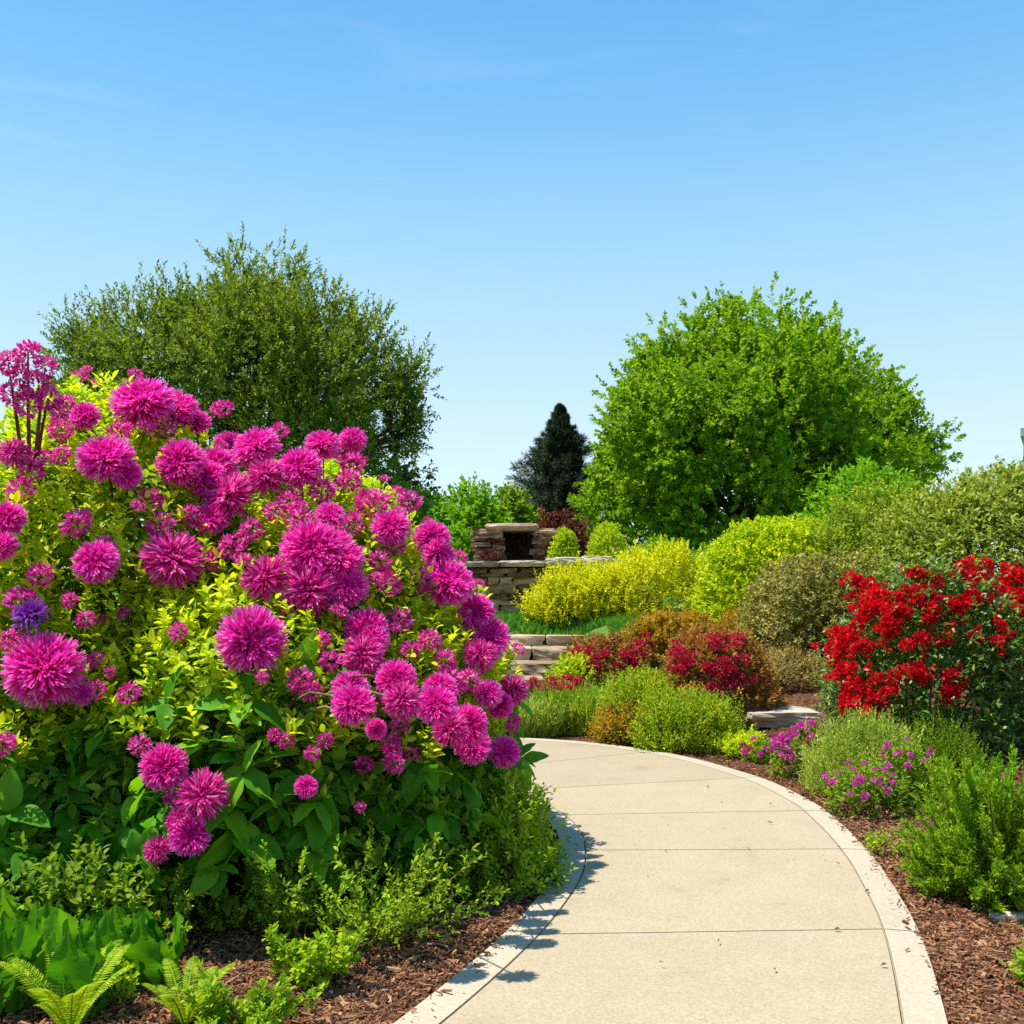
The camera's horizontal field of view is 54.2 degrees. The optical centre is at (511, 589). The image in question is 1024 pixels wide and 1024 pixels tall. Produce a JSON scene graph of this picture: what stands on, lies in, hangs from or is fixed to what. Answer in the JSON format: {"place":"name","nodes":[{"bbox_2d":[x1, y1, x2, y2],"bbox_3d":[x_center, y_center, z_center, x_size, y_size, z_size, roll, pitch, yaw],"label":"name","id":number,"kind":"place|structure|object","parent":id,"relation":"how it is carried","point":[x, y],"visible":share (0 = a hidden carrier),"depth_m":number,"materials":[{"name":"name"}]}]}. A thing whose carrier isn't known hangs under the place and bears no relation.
{"place":"outdoors","nodes":[
{"label":"outdoors","id":0,"kind":"place"},
{"bbox_2d":[0,582,1023,1023],"bbox_3d":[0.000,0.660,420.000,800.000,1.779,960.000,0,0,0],"label":"ground","id":1,"kind":"structure","parent":0,"point":[802,696],"depth_m":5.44,"materials":[{"name":"brown wood"}]},
{"bbox_2d":[0,877,40,921],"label":"broadleaf plant","id":2,"kind":"object","parent":1,"relation":"on","point":[8,908],"visible":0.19,"depth_m":3.86,"materials":[{"name":"green plant"}]},
{"bbox_2d":[0,915,41,1016],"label":"broadleaf plant","id":3,"kind":"object","parent":1,"relation":"on","point":[13,999],"visible":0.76,"depth_m":3.49,"materials":[{"name":"green plant"}]},
{"bbox_2d":[11,901,87,1006],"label":"broadleaf plant","id":4,"kind":"object","parent":1,"relation":"on","point":[35,920],"visible":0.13,"depth_m":3.61,"materials":[{"name":"green plant"}]},
{"bbox_2d":[0,938,133,1023],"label":"fern","id":5,"kind":"object","parent":1,"relation":"on","point":[41,992],"visible":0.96,"depth_m":3.35,"materials":[{"name":"green plant"}]},
{"bbox_2d":[32,907,118,1017],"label":"broadleaf plant","id":6,"kind":"object","parent":1,"relation":"on","point":[75,958],"visible":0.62,"depth_m":3.48,"materials":[{"name":"green plant"}]},
{"bbox_2d":[31,857,139,916],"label":"sprig plant","id":7,"kind":"object","parent":1,"relation":"on","point":[70,912],"visible":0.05,"depth_m":4.24,"materials":[{"name":"green plant"}]},
{"bbox_2d":[0,829,172,926],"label":"leafy shrub","id":8,"kind":"object","parent":1,"relation":"on","point":[50,877],"visible":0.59,"depth_m":3.96,"materials":[{"name":"green plant"}]},
{"bbox_2d":[0,612,177,903],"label":"flowering shrub","id":9,"kind":"object","parent":1,"relation":"on","point":[30,805],"visible":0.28,"depth_m":4.29,"materials":[{"name":"green plant"}]},
{"bbox_2d":[83,904,149,987],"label":"broadleaf plant","id":10,"kind":"object","parent":1,"relation":"on","point":[114,924],"visible":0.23,"depth_m":3.72,"materials":[{"name":"green plant"}]},
{"bbox_2d":[78,921,191,1008],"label":"sprig plant","id":11,"kind":"object","parent":1,"relation":"on","point":[129,985],"visible":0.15,"depth_m":3.57,"materials":[{"name":"green plant"}]},
{"bbox_2d":[0,338,284,875],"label":"flowering shrub","id":12,"kind":"object","parent":1,"relation":"on","point":[119,474],"visible":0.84,"depth_m":4.80,"materials":[{"name":"pink plant"}]},
{"bbox_2d":[82,862,210,938],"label":"sprig plant","id":13,"kind":"object","parent":1,"relation":"on","point":[163,918],"visible":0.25,"depth_m":4.07,"materials":[{"name":"green plant"}]},
{"bbox_2d":[122,906,185,987],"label":"broadleaf plant","id":14,"kind":"object","parent":1,"relation":"on","point":[148,950],"visible":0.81,"depth_m":3.73,"materials":[{"name":"green plant"}]},
{"bbox_2d":[142,955,236,1023],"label":"fern","id":15,"kind":"object","parent":1,"relation":"on","point":[182,1015],"visible":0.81,"depth_m":3.47,"materials":[{"name":"green plant"}]},
{"bbox_2d":[172,879,270,941],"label":"sprig plant","id":16,"kind":"object","parent":1,"relation":"on","point":[220,920],"visible":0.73,"depth_m":4.28,"materials":[{"name":"green plant"}]},
{"bbox_2d":[29,221,447,488],"bbox_3d":[-6.636,-4.797,26.009,9.863,9.634,9.275,0,0,39],"label":"broadleaf tree","id":17,"kind":"object","parent":1,"relation":"on","point":[293,378],"visible":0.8,"depth_m":24.31,"materials":[{"name":"green plant"}]},
{"bbox_2d":[170,958,328,1023],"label":"sprig plant","id":18,"kind":"object","parent":1,"relation":"on","point":[269,1007],"visible":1,"depth_m":3.36,"materials":[{"name":"green plant"}]},
{"bbox_2d":[27,572,473,915],"bbox_3d":[-1.331,0.722,4.830,2.404,1.622,2.138,0,0,0],"label":"flowering shrub","id":19,"kind":"object","parent":1,"relation":"on","point":[203,821],"visible":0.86,"depth_m":4.35,"materials":[{"name":"green plant"}]},
{"bbox_2d":[236,826,377,947],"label":"sprig plant","id":20,"kind":"object","parent":1,"relation":"on","point":[289,914],"visible":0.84,"depth_m":4.17,"materials":[{"name":"green plant"}]},
{"bbox_2d":[262,920,370,989],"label":"sprig plant","id":21,"kind":"object","parent":1,"relation":"on","point":[317,959],"visible":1,"depth_m":3.75,"materials":[{"name":"green plant"}]},
{"bbox_2d":[127,421,548,893],"bbox_3d":[-1.112,0.273,5.970,2.666,2.520,3.190,0,0,0],"label":"flowering shrub","id":22,"kind":"object","parent":1,"relation":"on","point":[340,531],"visible":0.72,"depth_m":5.13,"materials":[{"name":"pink plant"}]},
{"bbox_2d":[250,813,510,957],"bbox_3d":[-0.542,1.232,4.175,1.014,0.543,0.670,0,0,-29],"label":"sprig plant","id":23,"kind":"object","parent":1,"relation":"on","point":[390,907],"visible":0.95,"depth_m":4.15,"materials":[{"name":"green plant"}]},
{"bbox_2d":[365,444,444,518],"bbox_3d":[-4.419,-2.675,32.832,4.971,5.445,3.753,0,0,0],"label":"broadleaf tree","id":24,"kind":"object","parent":1,"relation":"on","point":[408,475],"visible":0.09,"depth_m":32.63,"materials":[{"name":"green plant"}]},
{"bbox_2d":[381,474,457,527],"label":"leafy shrub","id":25,"kind":"object","parent":1,"relation":"on","point":[421,512],"visible":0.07,"depth_m":24.73,"materials":[{"name":"green plant"}]},
{"bbox_2d":[339,590,522,886],"bbox_3d":[-0.544,0.743,5.326,1.277,1.577,2.401,0,0,0],"label":"flowering shrub","id":26,"kind":"object","parent":1,"relation":"on","point":[453,704],"visible":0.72,"depth_m":4.78,"materials":[{"name":"green plant"}]},
{"bbox_2d":[390,827,479,908],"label":"sprig plant","id":27,"kind":"object","parent":1,"relation":"on","point":[461,879],"visible":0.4,"depth_m":4.64,"materials":[{"name":"green plant"}]},
{"bbox_2d":[427,943,448,946],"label":"twig","id":28,"kind":"object","parent":1,"relation":"on","point":[436,944],"visible":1,"depth_m":4.15,"materials":[{"name":"wood"}]},
{"bbox_2d":[410,788,504,902],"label":"leafy shrub","id":29,"kind":"object","parent":1,"relation":"on","point":[470,875],"visible":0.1,"depth_m":4.81,"materials":[{"name":"green plant"}]},
{"bbox_2d":[446,516,474,560],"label":"leafy shrub","id":30,"kind":"object","parent":1,"relation":"on","point":[463,539],"visible":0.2,"depth_m":18.83,"materials":[{"name":"green plant"}]},
{"bbox_2d":[415,471,512,550],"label":"leafy shrub","id":31,"kind":"object","parent":1,"relation":"on","point":[472,512],"visible":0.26,"depth_m":23.59,"materials":[{"name":"green plant"}]},
{"bbox_2d":[486,481,549,559],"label":"leafy shrub","id":32,"kind":"object","parent":1,"relation":"on","point":[522,512],"visible":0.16,"depth_m":26.73,"materials":[{"name":"green plant"}]},
{"bbox_2d":[463,759,577,902],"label":"leafy shrub","id":33,"kind":"object","parent":1,"relation":"on","point":[532,831],"visible":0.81,"depth_m":4.92,"materials":[{"name":"green plant"}]},
{"bbox_2d":[504,659,561,678],"bbox_3d":[-0.054,1.140,14.355,1.664,0.253,1.230,0,0,0],"label":"stone step","id":34,"kind":"object","parent":1,"relation":"on","point":[532,667],"visible":0.22,"depth_m":13.81,"materials":[{"name":"beige stone"}]},
{"bbox_2d":[521,675,544,695],"bbox_3d":[-0.255,1.282,13.578,1.429,0.230,1.214,0,0,0],"label":"stone step","id":35,"kind":"object","parent":1,"relation":"on","point":[540,677],"visible":0.1,"depth_m":13.10,"materials":[{"name":"beige stone"}]},
{"bbox_2d":[508,646,573,660],"bbox_3d":[0.296,0.966,15.135,2.131,0.236,1.280,0,0,0],"label":"stone step","id":36,"kind":"object","parent":1,"relation":"on","point":[547,653],"visible":0.38,"depth_m":14.55,"materials":[{"name":"beige stone"}]},
{"bbox_2d":[507,634,584,646],"bbox_3d":[0.547,0.824,16.130,2.425,0.251,1.708,0,0,0],"label":"stone step","id":37,"kind":"object","parent":1,"relation":"on","point":[536,640],"visible":0.16,"depth_m":15.37,"materials":[{"name":"beige stone"}]},
{"bbox_2d":[517,694,575,736],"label":"grassy perennial","id":38,"kind":"object","parent":1,"relation":"on","point":[543,723],"visible":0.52,"depth_m":10.18,"materials":[{"name":"green plant"}]},
{"bbox_2d":[528,672,587,698],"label":"flowering perennial","id":39,"kind":"object","parent":1,"relation":"on","point":[551,682],"visible":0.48,"depth_m":10.61,"materials":[{"name":"red plant"}]},
{"bbox_2d":[463,556,661,613],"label":"stone wall","id":40,"kind":"structure","parent":1,"relation":"on","point":[501,584],"depth_m":16.95,"materials":[{"name":"grey stone"}]},
{"bbox_2d":[478,548,498,558],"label":"leafy shrub","id":41,"kind":"object","parent":40,"relation":"on","point":[487,553],"visible":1,"depth_m":16.73,"materials":[{"name":"red plant"}]},
{"bbox_2d":[470,523,557,569],"bbox_3d":[0.015,-0.731,17.796,1.549,0.827,1.519,0,0,0],"label":"stone fireplace","id":42,"kind":"object","parent":40,"relation":"on","point":[516,541],"visible":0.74,"depth_m":17.22,"materials":[{"name":"brown stone"}]},
{"bbox_2d":[545,526,580,567],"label":"ball shrub","id":43,"kind":"object","parent":1,"relation":"on","point":[564,544],"visible":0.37,"depth_m":19.34,"materials":[{"name":"green plant"}]},
{"bbox_2d":[495,402,636,554],"bbox_3d":[1.701,-3.244,33.988,6.761,6.319,6.953,0,0,26],"label":"conifer tree","id":44,"kind":"object","parent":1,"relation":"on","point":[557,460],"visible":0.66,"depth_m":33.45,"materials":[{"name":"green plant"}]},
{"bbox_2d":[536,504,595,565],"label":"leafy shrub","id":45,"kind":"object","parent":1,"relation":"on","point":[559,520],"visible":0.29,"depth_m":22.84,"materials":[{"name":"red plant"}]},
{"bbox_2d":[543,650,603,686],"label":"lime shrub","id":46,"kind":"object","parent":1,"relation":"on","point":[569,664],"visible":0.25,"depth_m":11.12,"materials":[{"name":"green plant"}]},
{"bbox_2d":[527,679,625,735],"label":"grassy perennial","id":47,"kind":"object","parent":1,"relation":"on","point":[581,699],"visible":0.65,"depth_m":10.28,"materials":[{"name":"green plant"}]},
{"bbox_2d":[511,551,648,631],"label":"golden shrub","id":48,"kind":"object","parent":1,"relation":"on","point":[546,607],"visible":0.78,"depth_m":15.98,"materials":[{"name":"yellow plant"}]},
{"bbox_2d":[556,627,654,701],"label":"rust shrub","id":49,"kind":"object","parent":1,"relation":"on","point":[624,657],"visible":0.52,"depth_m":11.40,"materials":[{"name":"red plant"}]},
{"bbox_2d":[584,520,628,568],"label":"ball shrub","id":50,"kind":"object","parent":1,"relation":"on","point":[615,543],"visible":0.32,"depth_m":18.86,"materials":[{"name":"green plant"}]},
{"bbox_2d":[582,694,657,746],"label":"shrub","id":51,"kind":"object","parent":1,"relation":"on","point":[607,718],"visible":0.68,"depth_m":9.64,"materials":[{"name":"orange plant"}]},
{"bbox_2d":[587,655,684,742],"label":"lime shrub","id":52,"kind":"object","parent":1,"relation":"on","point":[635,683],"visible":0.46,"depth_m":9.88,"materials":[{"name":"green plant"}]},
{"bbox_2d":[568,533,716,620],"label":"golden shrub","id":53,"kind":"object","parent":1,"relation":"on","point":[647,573],"visible":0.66,"depth_m":15.79,"materials":[{"name":"yellow plant"}]},
{"bbox_2d":[612,533,695,593],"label":"leafy shrub","id":54,"kind":"object","parent":1,"relation":"on","point":[654,539],"visible":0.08,"depth_m":20.80,"materials":[{"name":"green plant"}]},
{"bbox_2d":[393,738,947,1023],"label":"kerb","id":55,"kind":"structure","parent":1,"relation":"on","point":[921,1001],"depth_m":4.33,"materials":[{"name":"concrete"}]},
{"bbox_2d":[611,605,741,662],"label":"amber shrub","id":56,"kind":"object","parent":1,"relation":"on","point":[662,623],"visible":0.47,"depth_m":12.38,"materials":[{"name":"orange plant"}]},
{"bbox_2d":[616,678,757,755],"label":"lime shrub","id":57,"kind":"object","parent":1,"relation":"on","point":[717,713],"visible":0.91,"depth_m":9.21,"materials":[{"name":"green plant"}]},
{"bbox_2d":[693,736,732,756],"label":"grassy perennial","id":58,"kind":"object","parent":1,"relation":"on","point":[713,747],"visible":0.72,"depth_m":8.96,"materials":[{"name":"green plant"}]},
{"bbox_2d":[646,619,790,724],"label":"rust shrub","id":59,"kind":"object","parent":1,"relation":"on","point":[682,658],"visible":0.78,"depth_m":9.96,"materials":[{"name":"red plant"}]},
{"bbox_2d":[668,544,776,592],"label":"leafy shrub","id":60,"kind":"object","parent":1,"relation":"on","point":[703,548],"visible":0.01,"depth_m":20.71,"materials":[{"name":"green plant"}]},
{"bbox_2d":[570,832,903,1023],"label":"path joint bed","id":61,"kind":"object","parent":1,"relation":"on","point":[900,1009],"visible":0.13,"depth_m":4.03,"materials":[{"name":"beige concrete"}]},
{"bbox_2d":[712,724,772,758],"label":"ground cover plant","id":62,"kind":"object","parent":1,"relation":"on","point":[731,747],"visible":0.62,"depth_m":8.82,"materials":[{"name":"green plant"}]},
{"bbox_2d":[709,604,775,646],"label":"amber shrub","id":63,"kind":"object","parent":1,"relation":"on","point":[728,616],"visible":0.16,"depth_m":12.20,"materials":[{"name":"orange plant"}]},
{"bbox_2d":[566,271,966,581],"bbox_3d":[7.700,-4.371,30.244,12.227,10.180,12.071,0,0,0],"label":"broadleaf tree","id":64,"kind":"object","parent":1,"relation":"on","point":[782,416],"visible":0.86,"depth_m":26.85,"materials":[{"name":"green plant"}]},
{"bbox_2d":[689,514,858,633],"bbox_3d":[3.625,-0.212,13.390,2.506,1.619,1.997,0,0,0],"label":"mound shrub","id":65,"kind":"object","parent":1,"relation":"on","point":[789,535],"visible":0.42,"depth_m":13.01,"materials":[{"name":"green plant"}]},
{"bbox_2d":[739,732,808,764],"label":"bedding plant","id":66,"kind":"object","parent":1,"relation":"on","point":[757,753],"visible":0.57,"depth_m":8.54,"materials":[{"name":"purple plant"}]},
{"bbox_2d":[730,704,823,727],"bbox_3d":[2.622,1.261,10.100,0.790,0.160,0.885,0,0,-7],"label":"flat stone","id":67,"kind":"object","parent":1,"relation":"on","point":[786,715],"visible":0.58,"depth_m":9.69,"materials":[{"name":"grey stone"}]},
{"bbox_2d":[736,638,830,690],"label":"tan shrub","id":68,"kind":"object","parent":1,"relation":"on","point":[808,664],"visible":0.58,"depth_m":10.77,"materials":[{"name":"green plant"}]},
{"bbox_2d":[764,732,808,778],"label":"bedding plant","id":69,"kind":"object","parent":1,"relation":"on","point":[782,742],"visible":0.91,"depth_m":7.95,"materials":[{"name":"purple plant"}]},
{"bbox_2d":[786,715,829,751],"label":"bedding plant","id":70,"kind":"object","parent":1,"relation":"on","point":[799,726],"visible":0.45,"depth_m":8.71,"materials":[{"name":"purple plant"}]},
{"bbox_2d":[726,544,923,661],"bbox_3d":[3.658,0.170,11.607,2.317,1.396,1.864,0,0,0],"label":"bronze shrub","id":71,"kind":"object","parent":1,"relation":"on","point":[792,587],"visible":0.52,"depth_m":11.32,"materials":[{"name":"green plant"}]},
{"bbox_2d":[793,455,925,618],"bbox_3d":[5.248,-0.672,14.255,2.828,2.594,2.298,0,0,0],"label":"leafy shrub","id":72,"kind":"object","parent":1,"relation":"on","point":[865,473],"visible":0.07,"depth_m":14.03,"materials":[{"name":"green plant"}]},
{"bbox_2d":[844,802,882,816],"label":"ground cover plant","id":73,"kind":"object","parent":1,"relation":"on","point":[860,811],"visible":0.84,"depth_m":6.57,"materials":[{"name":"green plant"}]},
{"bbox_2d":[792,699,942,806],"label":"lavender shrub","id":74,"kind":"object","parent":1,"relation":"on","point":[857,732],"visible":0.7,"depth_m":7.19,"materials":[{"name":"green plant"}]},
{"bbox_2d":[821,750,923,818],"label":"bedding plant","id":75,"kind":"object","parent":1,"relation":"on","point":[860,779],"visible":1,"depth_m":6.60,"materials":[{"name":"green plant"}]},
{"bbox_2d":[863,826,906,854],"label":"ground cover plant","id":76,"kind":"object","parent":1,"relation":"on","point":[876,841],"visible":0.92,"depth_m":5.60,"materials":[{"name":"green plant"}]},
{"bbox_2d":[789,472,999,636],"bbox_3d":[4.767,-0.410,12.586,2.713,2.083,2.107,0,0,0],"label":"olive shrub","id":77,"kind":"object","parent":1,"relation":"on","point":[850,523],"visible":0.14,"depth_m":12.38,"materials":[{"name":"green plant"}]},
{"bbox_2d":[873,737,940,810],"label":"bedding plant","id":78,"kind":"object","parent":1,"relation":"on","point":[908,765],"visible":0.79,"depth_m":6.86,"materials":[{"name":"green plant"}]},
{"bbox_2d":[809,550,1023,763],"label":"rose bush","id":79,"kind":"object","parent":1,"relation":"on","point":[924,608],"visible":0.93,"depth_m":7.79,"materials":[{"name":"red plant"}]},
{"bbox_2d":[828,454,1023,645],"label":"olive shrub","id":80,"kind":"object","parent":1,"relation":"on","point":[984,510],"visible":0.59,"depth_m":11.00,"materials":[{"name":"green plant"}]},
{"bbox_2d":[895,698,991,788],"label":"lavender shrub","id":81,"kind":"object","parent":1,"relation":"on","point":[949,744],"visible":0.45,"depth_m":7.32,"materials":[{"name":"green plant"}]},
{"bbox_2d":[893,742,1023,917],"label":"juniper shrub","id":82,"kind":"object","parent":1,"relation":"on","point":[974,849],"visible":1,"depth_m":4.71,"materials":[{"name":"green plant"}]},
{"bbox_2d":[960,548,1023,718],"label":"rose bush","id":83,"kind":"object","parent":1,"relation":"on","point":[1012,577],"visible":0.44,"depth_m":8.25,"materials":[{"name":"red plant"}]},
{"bbox_2d":[989,911,1023,923],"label":"flat stone","id":84,"kind":"object","parent":1,"relation":"on","point":[1011,915],"visible":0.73,"depth_m":4.51,"materials":[{"name":"grey stone"}]},
{"bbox_2d":[999,926,1023,988],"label":"leafy shrub","id":85,"kind":"object","parent":1,"relation":"on","point":[1020,956],"visible":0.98,"depth_m":3.75,"materials":[{"name":"green plant"}]},
{"bbox_2d":[1020,428,1023,464],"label":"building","id":86,"kind":"structure","parent":1,"relation":"on","point":[1022,433],"depth_m":61.92,"materials":[{"name":"grey glass"}]},
{"bbox_2d":[0,0,1023,577],"label":"sky","id":87,"kind":"structure","parent":0,"point":[527,182],"materials":[{"name":"blue"}]},
{"bbox_2d":[493,606,693,637],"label":"grass","id":88,"kind":"structure","parent":0,"point":[516,620],"depth_m":15.82,"materials":[{"name":"green plant"}]},
{"bbox_2d":[442,740,900,1023],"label":"path","id":89,"kind":"structure","parent":0,"point":[738,885],"depth_m":4.49,"materials":[{"name":"concrete"}]}
]}

